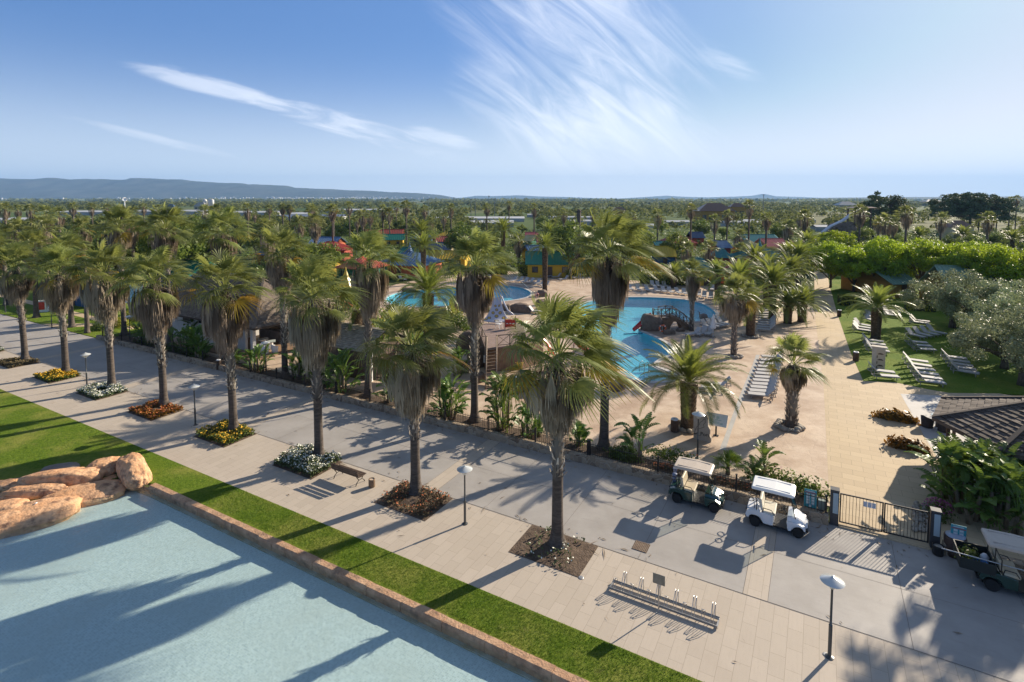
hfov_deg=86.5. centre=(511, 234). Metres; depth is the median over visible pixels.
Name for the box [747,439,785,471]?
paddle plant
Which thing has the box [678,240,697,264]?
fan palm
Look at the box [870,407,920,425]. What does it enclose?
shrub
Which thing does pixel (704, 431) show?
lettered stone
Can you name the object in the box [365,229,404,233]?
holiday cabin
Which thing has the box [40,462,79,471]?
boulder
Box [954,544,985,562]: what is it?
cut greenery
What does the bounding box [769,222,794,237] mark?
shade tree
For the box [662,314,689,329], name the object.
island base
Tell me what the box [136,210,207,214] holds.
greenhouse
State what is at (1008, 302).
olive tree
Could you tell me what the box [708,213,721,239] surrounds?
fan palm
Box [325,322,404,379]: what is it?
tiled shed
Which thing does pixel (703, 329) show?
sunbed
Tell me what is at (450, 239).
shade tree
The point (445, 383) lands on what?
paddle plant
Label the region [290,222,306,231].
shade tree
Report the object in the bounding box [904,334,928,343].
sunbed
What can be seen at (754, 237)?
holiday cabin
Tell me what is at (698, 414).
street lamp
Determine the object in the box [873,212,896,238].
fan palm
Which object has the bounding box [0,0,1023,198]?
sky
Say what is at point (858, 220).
fan palm
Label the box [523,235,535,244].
holiday cabin
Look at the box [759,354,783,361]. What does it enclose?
sunbed
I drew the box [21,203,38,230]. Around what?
fan palm
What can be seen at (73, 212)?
fan palm
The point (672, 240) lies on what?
shade tree
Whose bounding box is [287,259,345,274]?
holiday cabin
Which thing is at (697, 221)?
shade tree
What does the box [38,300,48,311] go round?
service cabinet
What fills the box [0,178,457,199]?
mountain
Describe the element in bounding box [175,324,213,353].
paddle plant
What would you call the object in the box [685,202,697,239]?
fan palm
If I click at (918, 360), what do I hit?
sunbed
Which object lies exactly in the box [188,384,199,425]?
street lamp
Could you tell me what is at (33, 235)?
fan palm
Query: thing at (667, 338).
pool deck
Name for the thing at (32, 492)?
boulder
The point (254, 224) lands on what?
shade tree
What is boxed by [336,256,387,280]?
holiday cabin
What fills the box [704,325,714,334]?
sunbed
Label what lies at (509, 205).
fan palm
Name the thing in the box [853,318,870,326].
sunbed
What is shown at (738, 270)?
date palm
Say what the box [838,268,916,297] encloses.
holiday cabin
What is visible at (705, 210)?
resort hall
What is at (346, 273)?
pointed turret
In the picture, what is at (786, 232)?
fan palm
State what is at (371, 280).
fan palm
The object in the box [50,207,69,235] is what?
fan palm
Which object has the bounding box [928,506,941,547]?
gate pillar
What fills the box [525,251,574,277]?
holiday cabin
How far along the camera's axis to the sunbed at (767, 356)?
48.82 m
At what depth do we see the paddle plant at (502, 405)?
33.92 m
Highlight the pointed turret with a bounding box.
[338,265,352,306]
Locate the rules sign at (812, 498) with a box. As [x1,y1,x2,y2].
[804,488,816,508]
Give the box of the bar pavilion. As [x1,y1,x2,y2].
[932,396,1023,459]
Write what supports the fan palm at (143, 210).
on the ground at (528, 222)
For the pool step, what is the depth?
46.63 m
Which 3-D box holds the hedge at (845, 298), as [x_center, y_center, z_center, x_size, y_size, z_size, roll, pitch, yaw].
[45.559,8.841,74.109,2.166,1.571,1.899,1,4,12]
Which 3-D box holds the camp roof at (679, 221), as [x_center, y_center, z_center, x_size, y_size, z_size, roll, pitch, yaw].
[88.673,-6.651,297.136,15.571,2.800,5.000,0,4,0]
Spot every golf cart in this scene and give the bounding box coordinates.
[668,456,725,512]
[745,475,808,537]
[952,528,1023,593]
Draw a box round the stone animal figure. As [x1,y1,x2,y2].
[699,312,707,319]
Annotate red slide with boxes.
[544,338,555,354]
[632,313,650,330]
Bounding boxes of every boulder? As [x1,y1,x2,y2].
[0,478,17,492]
[0,483,67,499]
[0,496,82,538]
[0,498,29,510]
[0,510,20,524]
[16,467,107,486]
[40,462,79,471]
[41,479,125,507]
[87,456,119,476]
[103,474,116,479]
[116,452,152,490]
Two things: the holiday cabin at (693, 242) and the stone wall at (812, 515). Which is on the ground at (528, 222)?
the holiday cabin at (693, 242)
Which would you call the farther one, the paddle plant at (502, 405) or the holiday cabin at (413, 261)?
the holiday cabin at (413, 261)
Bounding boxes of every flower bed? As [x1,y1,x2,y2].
[0,356,38,368]
[32,367,81,383]
[76,381,127,400]
[127,399,183,420]
[194,418,256,446]
[273,443,341,478]
[374,479,452,520]
[508,524,597,576]
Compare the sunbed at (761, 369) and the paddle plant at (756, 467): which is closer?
the paddle plant at (756, 467)
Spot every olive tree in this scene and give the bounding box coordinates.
[897,268,1005,327]
[928,278,1023,322]
[945,304,1023,386]
[946,305,1023,369]
[965,287,1023,335]
[966,278,1023,308]
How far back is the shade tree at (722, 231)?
186.94 m
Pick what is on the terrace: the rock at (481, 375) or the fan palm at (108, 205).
the rock at (481, 375)
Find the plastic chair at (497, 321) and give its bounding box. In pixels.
[495,319,501,328]
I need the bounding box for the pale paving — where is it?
[901,394,1023,506]
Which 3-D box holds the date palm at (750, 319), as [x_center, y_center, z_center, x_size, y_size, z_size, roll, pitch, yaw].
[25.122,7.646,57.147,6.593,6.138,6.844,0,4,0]
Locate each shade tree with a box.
[50,223,127,267]
[52,225,66,237]
[90,216,108,224]
[92,228,139,270]
[124,246,149,276]
[134,220,206,260]
[171,214,218,260]
[229,230,250,252]
[246,237,262,252]
[249,230,264,249]
[252,222,272,231]
[275,233,309,279]
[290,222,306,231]
[296,241,342,266]
[324,222,349,236]
[343,220,358,234]
[393,218,409,229]
[443,221,479,249]
[487,232,500,245]
[516,224,527,232]
[535,216,550,230]
[548,217,591,278]
[591,242,620,260]
[615,242,633,264]
[623,231,656,246]
[654,220,668,235]
[658,231,690,261]
[689,223,710,234]
[694,218,709,226]
[717,227,729,239]
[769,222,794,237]
[850,228,874,241]
[864,218,880,227]
[888,225,901,234]
[888,233,903,240]
[894,238,909,242]
[911,225,930,235]
[930,235,955,244]
[955,234,978,243]
[959,238,981,244]
[970,238,999,245]
[980,227,995,233]
[982,232,1009,246]
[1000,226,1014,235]
[1006,231,1023,246]
[1017,242,1023,252]
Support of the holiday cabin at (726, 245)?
on the ground at (528, 222)
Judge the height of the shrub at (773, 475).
1.161 m
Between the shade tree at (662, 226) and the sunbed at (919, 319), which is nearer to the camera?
the sunbed at (919, 319)
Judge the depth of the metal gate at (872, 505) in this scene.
23.70 m
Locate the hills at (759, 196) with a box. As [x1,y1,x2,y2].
[464,194,813,198]
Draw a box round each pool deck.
[380,284,538,309]
[562,295,726,389]
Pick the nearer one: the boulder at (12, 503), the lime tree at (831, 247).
the boulder at (12, 503)
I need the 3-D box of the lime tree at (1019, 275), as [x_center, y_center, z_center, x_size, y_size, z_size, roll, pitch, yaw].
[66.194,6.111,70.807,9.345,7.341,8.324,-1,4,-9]
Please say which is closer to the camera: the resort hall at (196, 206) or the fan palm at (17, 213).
the fan palm at (17, 213)
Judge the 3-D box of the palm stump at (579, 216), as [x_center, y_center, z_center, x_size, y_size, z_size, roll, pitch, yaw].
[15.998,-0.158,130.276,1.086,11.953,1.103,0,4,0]
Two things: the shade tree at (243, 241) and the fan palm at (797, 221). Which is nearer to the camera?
the shade tree at (243, 241)
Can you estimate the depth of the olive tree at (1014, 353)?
42.53 m
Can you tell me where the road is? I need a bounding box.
[0,314,1023,681]
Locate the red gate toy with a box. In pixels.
[504,316,515,328]
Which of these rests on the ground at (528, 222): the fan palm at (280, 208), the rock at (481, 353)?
the fan palm at (280, 208)
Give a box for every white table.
[258,337,267,341]
[265,339,275,349]
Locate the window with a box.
[532,267,537,272]
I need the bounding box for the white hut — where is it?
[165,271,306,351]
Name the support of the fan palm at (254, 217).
on the ground at (528, 222)
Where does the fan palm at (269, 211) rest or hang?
on the ground at (528, 222)
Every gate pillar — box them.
[829,486,839,525]
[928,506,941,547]
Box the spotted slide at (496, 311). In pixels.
[484,295,513,322]
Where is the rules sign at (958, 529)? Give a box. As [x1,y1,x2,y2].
[950,524,966,536]
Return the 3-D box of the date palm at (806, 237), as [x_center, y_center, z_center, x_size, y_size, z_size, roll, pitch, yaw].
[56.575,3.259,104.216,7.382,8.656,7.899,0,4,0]
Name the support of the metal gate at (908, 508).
attached to the gate pillar at (935, 524)
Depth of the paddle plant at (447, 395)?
35.53 m
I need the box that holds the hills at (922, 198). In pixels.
[810,196,1023,199]
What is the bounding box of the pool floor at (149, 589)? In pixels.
[0,489,531,681]
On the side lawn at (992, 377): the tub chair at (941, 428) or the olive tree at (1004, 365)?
the olive tree at (1004, 365)
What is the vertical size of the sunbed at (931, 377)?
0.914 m
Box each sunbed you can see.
[667,286,674,292]
[683,327,700,335]
[695,326,707,336]
[699,319,714,329]
[701,290,706,296]
[701,380,726,393]
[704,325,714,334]
[704,376,730,387]
[705,318,721,328]
[708,291,712,298]
[710,317,726,325]
[716,316,730,325]
[747,386,775,400]
[748,382,776,396]
[749,379,777,392]
[751,376,778,386]
[752,373,778,382]
[753,369,779,379]
[754,366,779,375]
[755,363,780,372]
[756,324,775,331]
[757,317,775,322]
[757,319,775,327]
[757,321,775,327]
[757,360,781,368]
[758,314,776,320]
[758,356,782,364]
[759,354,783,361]
[761,352,783,360]
[852,320,870,329]
[852,322,870,332]
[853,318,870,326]
[861,332,883,342]
[863,313,870,319]
[863,336,885,345]
[865,342,889,353]
[867,361,895,373]
[871,366,900,379]
[902,351,928,362]
[904,327,925,339]
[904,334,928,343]
[904,355,931,367]
[907,338,932,347]
[907,359,935,371]
[908,316,927,323]
[909,314,929,321]
[910,363,939,375]
[911,341,936,352]
[912,326,932,337]
[912,368,942,379]
[915,371,946,386]
[919,325,940,336]
[926,324,947,335]
[940,348,967,359]
[943,351,970,363]
[945,354,973,366]
[947,358,976,370]
[950,361,979,376]
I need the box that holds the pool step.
[648,365,669,380]
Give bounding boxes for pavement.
[0,351,1009,681]
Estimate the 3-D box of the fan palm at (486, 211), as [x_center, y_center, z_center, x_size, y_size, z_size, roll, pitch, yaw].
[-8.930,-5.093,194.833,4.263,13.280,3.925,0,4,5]
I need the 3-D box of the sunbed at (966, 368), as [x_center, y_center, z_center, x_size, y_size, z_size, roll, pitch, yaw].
[37.807,10.980,45.730,1.885,0.914,0.635,4,5,44]
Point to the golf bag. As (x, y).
(674, 472)
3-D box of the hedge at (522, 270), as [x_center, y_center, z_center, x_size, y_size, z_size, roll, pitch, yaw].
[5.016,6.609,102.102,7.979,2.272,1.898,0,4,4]
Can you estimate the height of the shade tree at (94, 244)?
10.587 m
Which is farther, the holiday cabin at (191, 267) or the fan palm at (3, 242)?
the holiday cabin at (191, 267)
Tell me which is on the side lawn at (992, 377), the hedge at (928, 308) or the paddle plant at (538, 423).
the hedge at (928, 308)
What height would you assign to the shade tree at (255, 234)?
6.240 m
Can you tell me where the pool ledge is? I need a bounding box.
[135,490,543,681]
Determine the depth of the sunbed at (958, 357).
48.76 m
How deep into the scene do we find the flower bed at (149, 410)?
36.78 m
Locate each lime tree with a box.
[802,236,843,272]
[803,240,857,287]
[812,230,865,248]
[821,247,883,291]
[847,235,917,277]
[896,236,953,279]
[898,257,927,277]
[916,250,948,271]
[936,240,1002,267]
[954,242,1023,279]
[973,256,1023,289]
[1005,246,1023,269]
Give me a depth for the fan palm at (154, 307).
36.88 m
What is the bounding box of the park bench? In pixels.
[330,463,365,485]
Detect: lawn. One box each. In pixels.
[0,272,149,337]
[0,389,700,681]
[828,273,1023,394]
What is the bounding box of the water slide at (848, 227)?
[821,207,875,240]
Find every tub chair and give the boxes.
[271,344,277,352]
[921,415,933,428]
[937,423,945,432]
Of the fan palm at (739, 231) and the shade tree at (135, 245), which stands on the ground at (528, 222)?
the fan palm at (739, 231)
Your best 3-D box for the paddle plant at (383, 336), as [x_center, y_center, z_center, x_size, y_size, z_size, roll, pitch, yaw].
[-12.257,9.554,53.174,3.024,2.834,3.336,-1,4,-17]
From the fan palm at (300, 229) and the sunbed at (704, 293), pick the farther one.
the fan palm at (300, 229)
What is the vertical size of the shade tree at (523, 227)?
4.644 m
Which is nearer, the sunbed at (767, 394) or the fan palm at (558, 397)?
the fan palm at (558, 397)
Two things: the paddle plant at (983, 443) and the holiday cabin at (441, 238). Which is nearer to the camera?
the paddle plant at (983, 443)
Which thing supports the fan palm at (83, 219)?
on the lawn at (44, 318)
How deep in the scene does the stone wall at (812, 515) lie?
32.45 m
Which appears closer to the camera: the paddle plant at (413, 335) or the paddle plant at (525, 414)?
the paddle plant at (525, 414)
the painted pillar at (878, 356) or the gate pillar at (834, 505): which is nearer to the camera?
the gate pillar at (834, 505)
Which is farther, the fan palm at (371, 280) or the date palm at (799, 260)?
the date palm at (799, 260)
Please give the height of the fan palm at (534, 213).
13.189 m
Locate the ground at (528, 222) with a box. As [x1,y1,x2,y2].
[0,200,1023,512]
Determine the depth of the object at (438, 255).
111.91 m
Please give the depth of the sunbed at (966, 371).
44.78 m
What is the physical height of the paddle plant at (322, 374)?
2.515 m
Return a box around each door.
[348,353,357,377]
[548,267,551,276]
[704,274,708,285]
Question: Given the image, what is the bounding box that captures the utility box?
[818,498,824,510]
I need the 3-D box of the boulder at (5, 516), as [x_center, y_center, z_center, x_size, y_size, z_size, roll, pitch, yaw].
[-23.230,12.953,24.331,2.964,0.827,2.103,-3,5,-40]
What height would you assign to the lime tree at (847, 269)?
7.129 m
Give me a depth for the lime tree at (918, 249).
80.62 m
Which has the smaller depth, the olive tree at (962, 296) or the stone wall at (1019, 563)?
the stone wall at (1019, 563)
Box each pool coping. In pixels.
[384,285,532,306]
[580,296,718,382]
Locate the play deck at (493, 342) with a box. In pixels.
[478,322,542,389]
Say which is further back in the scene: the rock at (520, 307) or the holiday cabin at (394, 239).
the holiday cabin at (394, 239)
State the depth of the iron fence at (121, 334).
52.03 m
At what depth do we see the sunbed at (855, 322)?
60.21 m
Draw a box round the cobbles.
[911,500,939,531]
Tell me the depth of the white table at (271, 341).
51.80 m
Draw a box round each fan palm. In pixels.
[0,202,14,238]
[0,216,31,270]
[0,228,13,305]
[0,232,22,273]
[0,240,55,359]
[10,204,22,231]
[16,228,54,317]
[20,214,65,278]
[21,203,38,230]
[21,242,97,372]
[33,204,60,272]
[36,230,94,327]
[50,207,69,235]
[56,237,146,388]
[66,202,78,229]
[67,215,97,272]
[86,203,96,228]
[88,203,151,335]
[89,220,123,275]
[102,203,110,211]
[102,244,199,407]
[114,204,133,226]
[122,214,145,260]
[127,205,141,228]
[132,200,199,346]
[138,203,147,219]
[139,217,163,284]
[146,221,188,271]
[171,248,275,432]
[187,204,256,358]
[197,204,212,221]
[205,203,223,229]
[205,223,231,259]
[242,203,253,236]
[245,223,313,378]
[251,210,257,222]
[252,217,278,280]
[263,204,272,219]
[269,252,370,455]
[278,203,285,224]
[278,205,284,225]
[285,204,292,220]
[290,214,307,237]
[303,213,327,242]
[305,204,318,238]
[306,202,318,213]
[307,218,323,243]
[324,203,338,240]
[328,203,338,236]
[339,227,412,398]
[343,201,353,234]
[352,215,359,235]
[354,297,472,495]
[356,209,370,250]
[364,210,374,230]
[377,204,387,241]
[383,206,395,233]
[392,202,399,220]
[399,199,412,246]
[408,213,416,223]
[419,204,429,226]
[426,217,434,229]
[433,225,520,423]
[440,211,449,231]
[447,203,455,228]
[482,203,491,232]
[489,289,654,549]
[505,201,512,230]
[508,232,527,263]
[529,203,538,231]
[558,208,568,237]
[565,206,677,450]
[588,207,598,235]
[650,207,664,240]
[677,257,717,330]
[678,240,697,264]
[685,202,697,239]
[698,239,719,264]
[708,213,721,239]
[711,271,761,355]
[721,209,733,240]
[731,229,746,243]
[731,242,747,252]
[741,198,755,239]
[759,211,773,247]
[760,212,774,229]
[762,331,832,428]
[779,219,796,236]
[779,219,797,244]
[794,214,803,228]
[796,208,813,263]
[848,203,869,243]
[872,215,883,235]
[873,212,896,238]
[887,215,900,239]
[893,203,918,244]
[929,211,951,240]
[976,211,998,241]
[1013,195,1022,229]
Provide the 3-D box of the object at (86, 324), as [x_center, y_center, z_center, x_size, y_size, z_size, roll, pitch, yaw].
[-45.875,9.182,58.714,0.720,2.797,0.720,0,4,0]
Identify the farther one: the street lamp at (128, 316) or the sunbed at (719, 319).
the sunbed at (719, 319)
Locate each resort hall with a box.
[194,202,208,209]
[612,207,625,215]
[693,203,735,222]
[728,203,745,214]
[833,202,855,207]
[919,199,938,205]
[942,220,973,240]
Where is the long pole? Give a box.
[941,548,1023,570]
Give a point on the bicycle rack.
(673, 602)
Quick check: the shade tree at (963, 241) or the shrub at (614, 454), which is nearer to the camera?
the shrub at (614, 454)
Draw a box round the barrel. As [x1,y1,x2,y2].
[944,532,967,559]
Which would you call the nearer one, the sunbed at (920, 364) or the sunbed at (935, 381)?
the sunbed at (935, 381)
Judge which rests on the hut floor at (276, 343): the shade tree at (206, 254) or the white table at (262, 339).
the white table at (262, 339)
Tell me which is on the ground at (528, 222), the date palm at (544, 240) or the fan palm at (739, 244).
the fan palm at (739, 244)
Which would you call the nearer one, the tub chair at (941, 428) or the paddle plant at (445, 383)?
the tub chair at (941, 428)
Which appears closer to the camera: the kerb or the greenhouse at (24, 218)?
the kerb
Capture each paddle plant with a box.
[124,322,154,344]
[165,325,200,351]
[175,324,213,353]
[178,319,198,328]
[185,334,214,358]
[234,349,246,362]
[238,343,277,372]
[281,347,304,378]
[299,357,333,384]
[321,348,364,393]
[371,373,393,402]
[372,317,398,339]
[405,332,439,354]
[427,380,470,419]
[430,373,470,418]
[443,346,470,377]
[478,371,522,432]
[508,401,542,439]
[524,418,543,438]
[566,419,592,446]
[614,412,659,461]
[618,424,643,446]
[743,454,769,482]
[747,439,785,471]
[904,447,1021,521]
[907,432,995,502]
[926,451,1023,526]
[931,432,1022,498]
[954,451,1023,535]
[962,438,1023,505]
[965,441,1023,518]
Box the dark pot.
[932,542,944,556]
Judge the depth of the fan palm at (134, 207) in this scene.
129.21 m
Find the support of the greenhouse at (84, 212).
on the ground at (528, 222)
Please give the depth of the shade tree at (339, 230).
162.62 m
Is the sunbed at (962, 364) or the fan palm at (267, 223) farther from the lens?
the fan palm at (267, 223)
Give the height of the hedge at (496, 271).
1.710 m
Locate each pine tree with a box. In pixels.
[860,190,890,236]
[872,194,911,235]
[927,192,1018,223]
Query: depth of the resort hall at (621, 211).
360.16 m
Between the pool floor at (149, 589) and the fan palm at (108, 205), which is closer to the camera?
the pool floor at (149, 589)
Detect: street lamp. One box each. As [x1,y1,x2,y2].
[80,352,90,385]
[125,315,131,340]
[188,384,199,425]
[261,341,269,372]
[457,465,471,524]
[692,411,704,458]
[820,573,845,659]
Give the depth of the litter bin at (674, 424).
33.63 m
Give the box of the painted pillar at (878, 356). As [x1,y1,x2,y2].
[871,345,886,369]
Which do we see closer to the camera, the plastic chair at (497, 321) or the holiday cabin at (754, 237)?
the plastic chair at (497, 321)
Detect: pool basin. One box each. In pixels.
[387,286,530,305]
[579,297,714,380]
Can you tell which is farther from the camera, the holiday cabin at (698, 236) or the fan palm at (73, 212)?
the fan palm at (73, 212)
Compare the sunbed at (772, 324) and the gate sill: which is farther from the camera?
the sunbed at (772, 324)
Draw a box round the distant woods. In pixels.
[0,197,1023,233]
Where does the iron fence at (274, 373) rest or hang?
on the stone wall at (812, 515)
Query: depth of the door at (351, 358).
43.92 m
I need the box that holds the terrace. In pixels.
[133,271,829,506]
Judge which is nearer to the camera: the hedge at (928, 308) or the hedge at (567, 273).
the hedge at (928, 308)
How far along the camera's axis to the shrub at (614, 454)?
30.04 m
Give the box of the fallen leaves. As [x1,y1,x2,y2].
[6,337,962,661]
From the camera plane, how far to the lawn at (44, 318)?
66.89 m
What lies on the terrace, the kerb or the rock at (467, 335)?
the rock at (467, 335)
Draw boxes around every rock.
[402,287,416,292]
[456,330,470,352]
[456,359,470,372]
[467,345,483,367]
[470,371,484,383]
[502,304,509,310]
[510,302,531,313]
[536,289,547,296]
[609,380,624,391]
[640,313,662,330]
[663,329,675,334]
[676,328,684,331]
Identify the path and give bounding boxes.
[23,300,133,328]
[43,323,92,327]
[814,269,1023,559]
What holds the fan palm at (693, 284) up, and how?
on the terrace
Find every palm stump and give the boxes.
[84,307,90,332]
[577,209,580,257]
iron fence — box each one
[102,328,187,356]
[202,351,335,392]
[336,381,588,454]
[589,440,827,512]
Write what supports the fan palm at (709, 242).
on the ground at (528, 222)
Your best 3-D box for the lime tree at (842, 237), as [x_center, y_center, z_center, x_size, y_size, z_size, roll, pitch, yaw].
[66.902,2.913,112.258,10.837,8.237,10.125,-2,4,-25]
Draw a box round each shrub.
[90,320,104,330]
[112,316,132,327]
[120,308,139,321]
[132,335,153,346]
[165,342,183,353]
[182,344,204,357]
[323,298,348,320]
[379,294,406,314]
[379,301,402,325]
[439,305,462,318]
[446,310,469,330]
[449,295,465,312]
[460,320,488,334]
[602,442,643,462]
[609,441,645,461]
[642,444,700,463]
[652,462,677,471]
[705,476,760,492]
[742,462,809,490]
[779,470,829,501]
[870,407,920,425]
[884,433,932,454]
[919,494,957,524]
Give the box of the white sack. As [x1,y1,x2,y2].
[980,553,988,562]
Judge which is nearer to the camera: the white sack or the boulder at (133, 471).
the white sack
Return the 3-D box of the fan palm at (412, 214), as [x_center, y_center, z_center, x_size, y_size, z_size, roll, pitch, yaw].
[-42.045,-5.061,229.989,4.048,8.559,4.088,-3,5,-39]
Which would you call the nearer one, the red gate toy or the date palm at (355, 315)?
the date palm at (355, 315)
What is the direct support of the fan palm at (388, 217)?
on the ground at (528, 222)
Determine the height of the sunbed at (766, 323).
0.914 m
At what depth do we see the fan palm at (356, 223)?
185.75 m
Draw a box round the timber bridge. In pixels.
[652,305,689,325]
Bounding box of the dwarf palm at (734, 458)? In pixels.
[711,448,747,474]
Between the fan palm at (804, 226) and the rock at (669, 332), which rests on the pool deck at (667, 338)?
the rock at (669, 332)
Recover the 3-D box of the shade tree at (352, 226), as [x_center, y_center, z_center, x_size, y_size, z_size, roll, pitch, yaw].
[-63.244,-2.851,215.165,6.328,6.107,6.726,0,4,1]
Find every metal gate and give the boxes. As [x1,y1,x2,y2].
[839,493,883,531]
[883,502,929,542]
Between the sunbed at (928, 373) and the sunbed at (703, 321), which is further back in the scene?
the sunbed at (703, 321)
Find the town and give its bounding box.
[1,196,434,199]
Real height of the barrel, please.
0.820 m
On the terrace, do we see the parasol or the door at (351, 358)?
the parasol
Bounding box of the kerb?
[149,483,589,681]
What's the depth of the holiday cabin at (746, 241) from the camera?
134.27 m
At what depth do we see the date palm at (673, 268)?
88.28 m
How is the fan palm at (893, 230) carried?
on the ground at (528, 222)
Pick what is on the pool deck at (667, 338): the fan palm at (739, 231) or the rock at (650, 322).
the rock at (650, 322)
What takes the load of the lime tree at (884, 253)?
on the side lawn at (992, 377)
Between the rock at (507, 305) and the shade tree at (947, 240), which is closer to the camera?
the rock at (507, 305)
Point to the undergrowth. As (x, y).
(258, 267)
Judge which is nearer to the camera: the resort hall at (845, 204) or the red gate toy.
the red gate toy
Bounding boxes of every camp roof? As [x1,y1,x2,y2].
[548,216,590,219]
[575,220,591,224]
[664,220,689,225]
[720,221,759,225]
[810,225,826,230]
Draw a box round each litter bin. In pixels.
[216,359,220,369]
[368,477,374,487]
[671,417,678,432]
[837,309,841,316]
[853,351,858,360]
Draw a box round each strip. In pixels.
[37,345,776,600]
[720,355,759,449]
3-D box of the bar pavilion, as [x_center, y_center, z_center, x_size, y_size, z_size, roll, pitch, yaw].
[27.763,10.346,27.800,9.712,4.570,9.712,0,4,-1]
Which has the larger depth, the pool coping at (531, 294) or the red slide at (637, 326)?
the pool coping at (531, 294)
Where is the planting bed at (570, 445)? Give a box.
[116,336,817,508]
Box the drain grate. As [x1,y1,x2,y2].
[632,540,649,552]
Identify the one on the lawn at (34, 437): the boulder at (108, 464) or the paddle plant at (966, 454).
the boulder at (108, 464)
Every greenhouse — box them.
[0,217,37,222]
[59,210,111,214]
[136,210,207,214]
[234,211,280,215]
[277,215,338,218]
[291,212,313,213]
[291,214,346,218]
[434,216,524,221]
[471,220,513,226]
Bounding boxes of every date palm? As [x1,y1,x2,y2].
[276,276,345,320]
[322,286,389,330]
[388,261,462,361]
[402,218,439,252]
[402,230,445,270]
[484,216,521,264]
[526,231,565,291]
[533,220,561,247]
[632,334,752,429]
[656,261,691,287]
[698,256,733,296]
[704,255,770,297]
[728,280,785,336]
[730,242,783,283]
[739,257,810,318]
[740,252,798,306]
[757,283,819,326]
[768,240,816,284]
[773,238,827,286]
[776,251,821,291]
[777,282,834,322]
[785,230,825,272]
[837,282,918,339]
[907,225,935,243]
[945,224,983,239]
[996,228,1023,249]
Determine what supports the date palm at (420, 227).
on the ground at (528, 222)
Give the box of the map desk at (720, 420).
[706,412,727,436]
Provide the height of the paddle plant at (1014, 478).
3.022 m
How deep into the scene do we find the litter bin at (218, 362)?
45.90 m
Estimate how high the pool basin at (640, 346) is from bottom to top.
1.150 m
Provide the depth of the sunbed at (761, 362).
46.75 m
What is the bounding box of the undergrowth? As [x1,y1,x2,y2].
[0,228,1021,288]
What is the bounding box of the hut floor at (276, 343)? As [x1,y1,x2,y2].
[209,335,294,360]
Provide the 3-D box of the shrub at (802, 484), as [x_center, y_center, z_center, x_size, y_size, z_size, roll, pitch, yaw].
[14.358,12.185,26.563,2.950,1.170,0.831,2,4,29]
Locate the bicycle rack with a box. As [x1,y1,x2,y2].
[609,571,719,628]
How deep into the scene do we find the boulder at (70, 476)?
27.28 m
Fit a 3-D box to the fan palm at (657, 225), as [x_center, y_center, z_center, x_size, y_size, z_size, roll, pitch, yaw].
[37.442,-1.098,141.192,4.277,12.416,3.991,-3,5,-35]
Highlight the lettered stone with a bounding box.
[693,413,711,441]
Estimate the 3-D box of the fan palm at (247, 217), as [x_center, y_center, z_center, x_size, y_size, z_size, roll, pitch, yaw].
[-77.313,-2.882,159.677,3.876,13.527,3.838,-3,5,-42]
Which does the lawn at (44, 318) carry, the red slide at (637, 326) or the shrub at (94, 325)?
the shrub at (94, 325)
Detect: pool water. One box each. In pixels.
[386,286,529,305]
[580,298,714,379]
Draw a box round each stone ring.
[678,419,692,433]
[727,353,743,358]
[740,333,759,338]
[773,418,805,432]
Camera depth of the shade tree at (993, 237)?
137.12 m
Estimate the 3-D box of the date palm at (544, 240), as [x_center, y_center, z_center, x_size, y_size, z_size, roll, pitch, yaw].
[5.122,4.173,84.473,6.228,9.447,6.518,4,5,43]
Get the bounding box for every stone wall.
[96,335,828,525]
[942,540,1023,575]
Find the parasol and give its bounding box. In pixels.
[710,314,715,337]
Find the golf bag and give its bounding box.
[672,467,676,481]
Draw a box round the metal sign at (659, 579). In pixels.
[653,573,664,614]
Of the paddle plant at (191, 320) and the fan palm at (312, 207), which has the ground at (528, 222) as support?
the fan palm at (312, 207)
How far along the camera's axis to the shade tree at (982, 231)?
197.67 m
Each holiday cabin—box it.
[64,268,146,306]
[161,259,215,287]
[255,245,276,265]
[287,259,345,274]
[309,236,346,244]
[320,241,352,258]
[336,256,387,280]
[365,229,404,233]
[382,234,404,247]
[382,243,443,278]
[397,246,418,253]
[424,242,453,249]
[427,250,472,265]
[432,231,451,240]
[435,236,468,241]
[522,244,543,262]
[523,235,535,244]
[525,232,537,235]
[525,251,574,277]
[650,241,661,245]
[651,246,676,267]
[658,236,697,251]
[681,257,713,285]
[686,232,705,245]
[706,240,732,252]
[711,247,731,262]
[715,256,785,286]
[730,239,782,262]
[731,234,777,243]
[731,239,756,252]
[755,238,793,251]
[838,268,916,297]
[917,265,1023,298]
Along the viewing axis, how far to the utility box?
24.54 m
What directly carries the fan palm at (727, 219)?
on the ground at (528, 222)
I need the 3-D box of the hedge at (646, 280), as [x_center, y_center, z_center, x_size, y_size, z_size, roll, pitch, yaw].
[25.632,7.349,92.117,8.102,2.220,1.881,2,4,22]
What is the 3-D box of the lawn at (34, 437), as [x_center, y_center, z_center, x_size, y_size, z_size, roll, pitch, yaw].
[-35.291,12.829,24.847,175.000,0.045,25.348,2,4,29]
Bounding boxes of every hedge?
[449,266,507,274]
[518,264,527,275]
[565,269,578,276]
[639,271,688,285]
[837,294,856,305]
[904,298,935,311]
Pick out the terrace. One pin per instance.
(805, 451)
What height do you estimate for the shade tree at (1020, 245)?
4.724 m
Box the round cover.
[945,530,965,540]
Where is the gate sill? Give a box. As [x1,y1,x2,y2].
[838,520,930,549]

